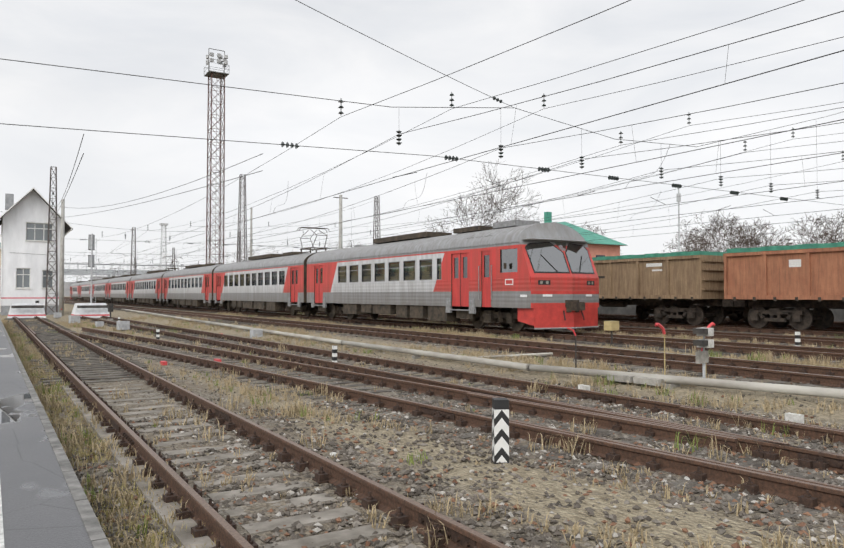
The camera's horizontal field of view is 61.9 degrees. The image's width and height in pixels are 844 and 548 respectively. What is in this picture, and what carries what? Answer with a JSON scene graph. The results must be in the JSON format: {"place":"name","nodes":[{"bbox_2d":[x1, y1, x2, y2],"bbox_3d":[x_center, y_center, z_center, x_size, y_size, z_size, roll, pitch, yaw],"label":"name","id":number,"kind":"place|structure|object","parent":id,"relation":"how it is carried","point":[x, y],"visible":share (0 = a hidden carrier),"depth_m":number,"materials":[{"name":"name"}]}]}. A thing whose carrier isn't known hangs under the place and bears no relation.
{"place":"outdoors","nodes":[
{"label":"outdoors","id":0,"kind":"place"},
{"bbox_2d":[0,299,843,547],"bbox_3d":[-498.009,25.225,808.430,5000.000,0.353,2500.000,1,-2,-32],"label":"ground","id":1,"kind":"structure","parent":0,"point":[691,521],"depth_m":8.34,"materials":[{"name":"gravel"}]},
{"bbox_2d":[7,303,45,317],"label":"buffer stop","id":2,"kind":"object","parent":1,"relation":"on","point":[24,310],"visible":0.98,"depth_m":57.58,"materials":[{"name":"white concrete"}]},
{"bbox_2d":[0,187,72,314],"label":"building","id":3,"kind":"structure","parent":1,"relation":"on","point":[24,231],"depth_m":67.27,"materials":[{"name":"white paint"}]},
{"bbox_2d":[0,319,110,547],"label":"platform","id":4,"kind":"structure","parent":1,"relation":"on","point":[44,502],"depth_m":5.82,"materials":[{"name":"concrete"}]},
{"bbox_2d":[5,316,174,385],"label":"railway track","id":5,"kind":"structure","parent":1,"relation":"on","point":[135,369],"depth_m":20.72,"materials":[{"name":"brown wood"}]},
{"bbox_2d":[71,303,109,317],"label":"buffer stop","id":6,"kind":"object","parent":1,"relation":"on","point":[95,310],"visible":0.75,"depth_m":57.96,"materials":[{"name":"white concrete"}]},
{"bbox_2d":[64,263,184,276],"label":"footbridge","id":7,"kind":"object","parent":1,"relation":"on","point":[77,271],"visible":0.12,"depth_m":273.99,"materials":[{"name":"grey metal"}]},
{"bbox_2d":[156,329,159,339],"bbox_3d":[-10.851,2.587,28.892,0.110,0.620,0.110,1,-2,-32],"label":"striped post","id":8,"kind":"object","parent":1,"relation":"on","point":[157,333],"visible":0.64,"depth_m":28.86,"materials":[{"name":"paint"}]},
{"bbox_2d":[204,48,228,301],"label":"floodlight tower","id":9,"kind":"structure","parent":1,"relation":"on","point":[223,75],"depth_m":89.57,"materials":[{"name":"grey metal"}]},
{"bbox_2d":[145,240,361,272],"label":"trees","id":10,"kind":"object","parent":1,"relation":"on","point":[253,253],"visible":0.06,"depth_m":205.48,"materials":[{"name":"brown plant"}]},
{"bbox_2d":[62,372,509,547],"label":"railway track","id":11,"kind":"structure","parent":1,"relation":"on","point":[342,478],"depth_m":6.97,"materials":[{"name":"brown wood"}]},
{"bbox_2d":[332,345,336,361],"bbox_3d":[-2.452,2.322,19.741,0.110,0.620,0.110,1,-2,-32],"label":"striped post","id":12,"kind":"object","parent":1,"relation":"on","point":[334,353],"visible":0.64,"depth_m":19.70,"materials":[{"name":"paint"}]},
{"bbox_2d":[45,166,680,315],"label":"catenary masts","id":13,"kind":"object","parent":1,"relation":"on","point":[61,289],"visible":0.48,"depth_m":67.71,"materials":[{"name":"metal"}]},
{"bbox_2d":[0,0,843,280],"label":"catenary wires","id":14,"kind":"object","parent":13,"relation":"hanging from","point":[542,169],"visible":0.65,"depth_m":31.36,"materials":[{"name":"black metal"}]},
{"bbox_2d":[0,218,843,479],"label":"trackside furniture","id":15,"kind":"object","parent":1,"relation":"on","point":[702,356],"visible":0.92,"depth_m":14.63,"materials":[{"name":"concrete"}]},
{"bbox_2d":[0,212,843,321],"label":"background buildings","id":16,"kind":"structure","parent":1,"relation":"on","point":[604,246],"depth_m":62.71,"materials":[{"name":"green metal"}]},
{"bbox_2d":[1,311,843,547],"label":"grass tufts","id":17,"kind":"object","parent":1,"relation":"on","point":[74,443],"visible":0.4,"depth_m":11.17,"materials":[{"name":"plant"}]},
{"bbox_2d":[28,327,843,547],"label":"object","id":18,"kind":"object","parent":1,"relation":"on","point":[662,432],"visible":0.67,"depth_m":9.61,"materials":[{"name":"brown metal"}]},
{"bbox_2d":[32,332,843,547],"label":"loose ballast","id":19,"kind":"structure","parent":1,"relation":"on","point":[417,490],"depth_m":7.48,"materials":[{"name":"gravel"}]},
{"bbox_2d":[57,328,843,530],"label":"track crossover","id":20,"kind":"object","parent":1,"relation":"on","point":[809,496],"visible":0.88,"depth_m":10.04,"materials":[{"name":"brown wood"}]},
{"bbox_2d":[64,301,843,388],"bbox_3d":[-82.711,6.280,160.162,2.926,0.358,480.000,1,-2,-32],"label":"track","id":21,"kind":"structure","parent":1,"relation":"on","point":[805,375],"depth_m":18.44,"materials":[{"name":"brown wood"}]},
{"bbox_2d":[64,299,843,364],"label":"railway track","id":22,"kind":"structure","parent":1,"relation":"on","point":[740,348],"depth_m":25.20,"materials":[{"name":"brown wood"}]},
{"bbox_2d":[70,276,89,300],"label":"train car","id":23,"kind":"object","parent":22,"relation":"on","point":[74,291],"visible":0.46,"depth_m":162.95,"materials":[{"name":"paint"}]},
{"bbox_2d":[80,279,104,301],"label":"train car","id":24,"kind":"object","parent":22,"relation":"on","point":[85,290],"visible":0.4,"depth_m":144.49,"materials":[{"name":"paint"}]},
{"bbox_2d":[92,268,123,302],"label":"train car","id":25,"kind":"object","parent":22,"relation":"on","point":[100,287],"visible":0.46,"depth_m":124.11,"materials":[{"name":"paint"}]},
{"bbox_2d":[108,274,146,304],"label":"train car","id":26,"kind":"object","parent":22,"relation":"on","point":[118,290],"visible":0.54,"depth_m":106.82,"materials":[{"name":"paint"}]},
{"bbox_2d":[130,256,181,306],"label":"train car","id":27,"kind":"object","parent":22,"relation":"on","point":[146,287],"visible":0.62,"depth_m":87.65,"materials":[{"name":"paint"}]},
{"bbox_2d":[162,263,235,309],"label":"train car","id":28,"kind":"object","parent":22,"relation":"on","point":[189,285],"visible":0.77,"depth_m":69.53,"materials":[{"name":"paint"}]},
{"bbox_2d":[213,227,342,316],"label":"train car","id":29,"kind":"object","parent":22,"relation":"on","point":[274,282],"visible":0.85,"depth_m":50.42,"materials":[{"name":"paint"}]},
{"bbox_2d":[306,220,598,330],"bbox_3d":[-0.004,0.244,35.626,3.780,4.495,22.730,1,-2,-32],"label":"train car","id":30,"kind":"object","parent":22,"relation":"on","point":[516,275],"visible":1,"depth_m":29.42,"materials":[{"name":"paint"}]},
{"bbox_2d":[64,298,843,348],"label":"track","id":31,"kind":"structure","parent":1,"relation":"on","point":[790,340],"depth_m":27.81,"materials":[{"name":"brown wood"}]},
{"bbox_2d":[80,316,843,485],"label":"railway track","id":32,"kind":"structure","parent":1,"relation":"on","point":[788,452],"depth_m":15.13,"materials":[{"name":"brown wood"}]},
{"bbox_2d":[492,398,508,463],"bbox_3d":[0.915,1.917,8.198,0.170,0.920,0.170,0,-2,-4],"label":"marker post","id":33,"kind":"object","parent":1,"relation":"on","point":[500,429],"visible":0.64,"depth_m":8.12,"materials":[{"name":"paint"}]},
{"bbox_2d":[421,161,771,253],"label":"trees","id":34,"kind":"object","parent":1,"relation":"on","point":[496,207],"visible":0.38,"depth_m":75.76,"materials":[{"name":"brown plant"}]},
{"bbox_2d":[381,314,843,337],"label":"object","id":35,"kind":"object","parent":1,"relation":"on","point":[714,331],"depth_m":30.16,"materials":[{"name":"brown metal"}]},
{"bbox_2d":[69,298,843,337],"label":"railway track","id":36,"kind":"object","parent":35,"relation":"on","point":[781,331],"visible":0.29,"depth_m":31.22,"materials":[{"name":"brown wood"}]},
{"bbox_2d":[592,251,741,325],"bbox_3d":[10.604,0.835,37.933,3.320,3.433,13.920,1,-2,-32],"label":"gondola","id":37,"kind":"object","parent":36,"relation":"on","point":[687,287],"visible":0.56,"depth_m":33.64,"materials":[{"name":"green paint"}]},
{"bbox_2d":[723,242,843,329],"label":"gondola","id":38,"kind":"object","parent":36,"relation":"on","point":[801,279],"visible":1,"depth_m":28.71,"materials":[{"name":"brown paint"}]},
{"bbox_2d":[662,209,843,252],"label":"trees","id":39,"kind":"object","parent":1,"relation":"on","point":[731,243],"visible":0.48,"depth_m":57.54,"materials":[{"name":"brown plant"}]},
{"bbox_2d":[795,332,800,345],"bbox_3d":[11.455,2.071,21.443,0.110,0.620,0.110,1,-2,-32],"label":"striped post","id":40,"kind":"object","parent":1,"relation":"on","point":[797,339],"visible":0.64,"depth_m":21.40,"materials":[{"name":"paint"}]},
{"label":"track bed","id":41,"kind":"structure","parent":1,"relation":"on","visible":0},
{"bbox_2d":[64,297,843,329],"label":"track","id":42,"kind":"structure","parent":41,"relation":"on","point":[832,327],"depth_m":38.05,"materials":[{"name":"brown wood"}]},
{"bbox_2d":[599,304,707,319],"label":"bogie","id":43,"kind":"object","parent":42,"relation":"on","point":[643,311],"visible":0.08,"depth_m":41.28,"materials":[{"name":"brown paint"}]},
{"bbox_2d":[721,299,843,322],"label":"bogie","id":44,"kind":"object","parent":42,"relation":"on","point":[731,314],"visible":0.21,"depth_m":36.20,"materials":[{"name":"brown paint"}]},
{"label":"track bed","id":45,"kind":"structure","parent":1,"relation":"on","visible":0},
{"bbox_2d":[598,314,843,324],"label":"track","id":46,"kind":"structure","parent":45,"relation":"on","point":[705,318],"depth_m":47.92,"materials":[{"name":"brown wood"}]},
{"bbox_2d":[0,0,843,281],"label":"sky","id":47,"kind":"structure","parent":0,"point":[285,47],"materials":[{"name":"white"}]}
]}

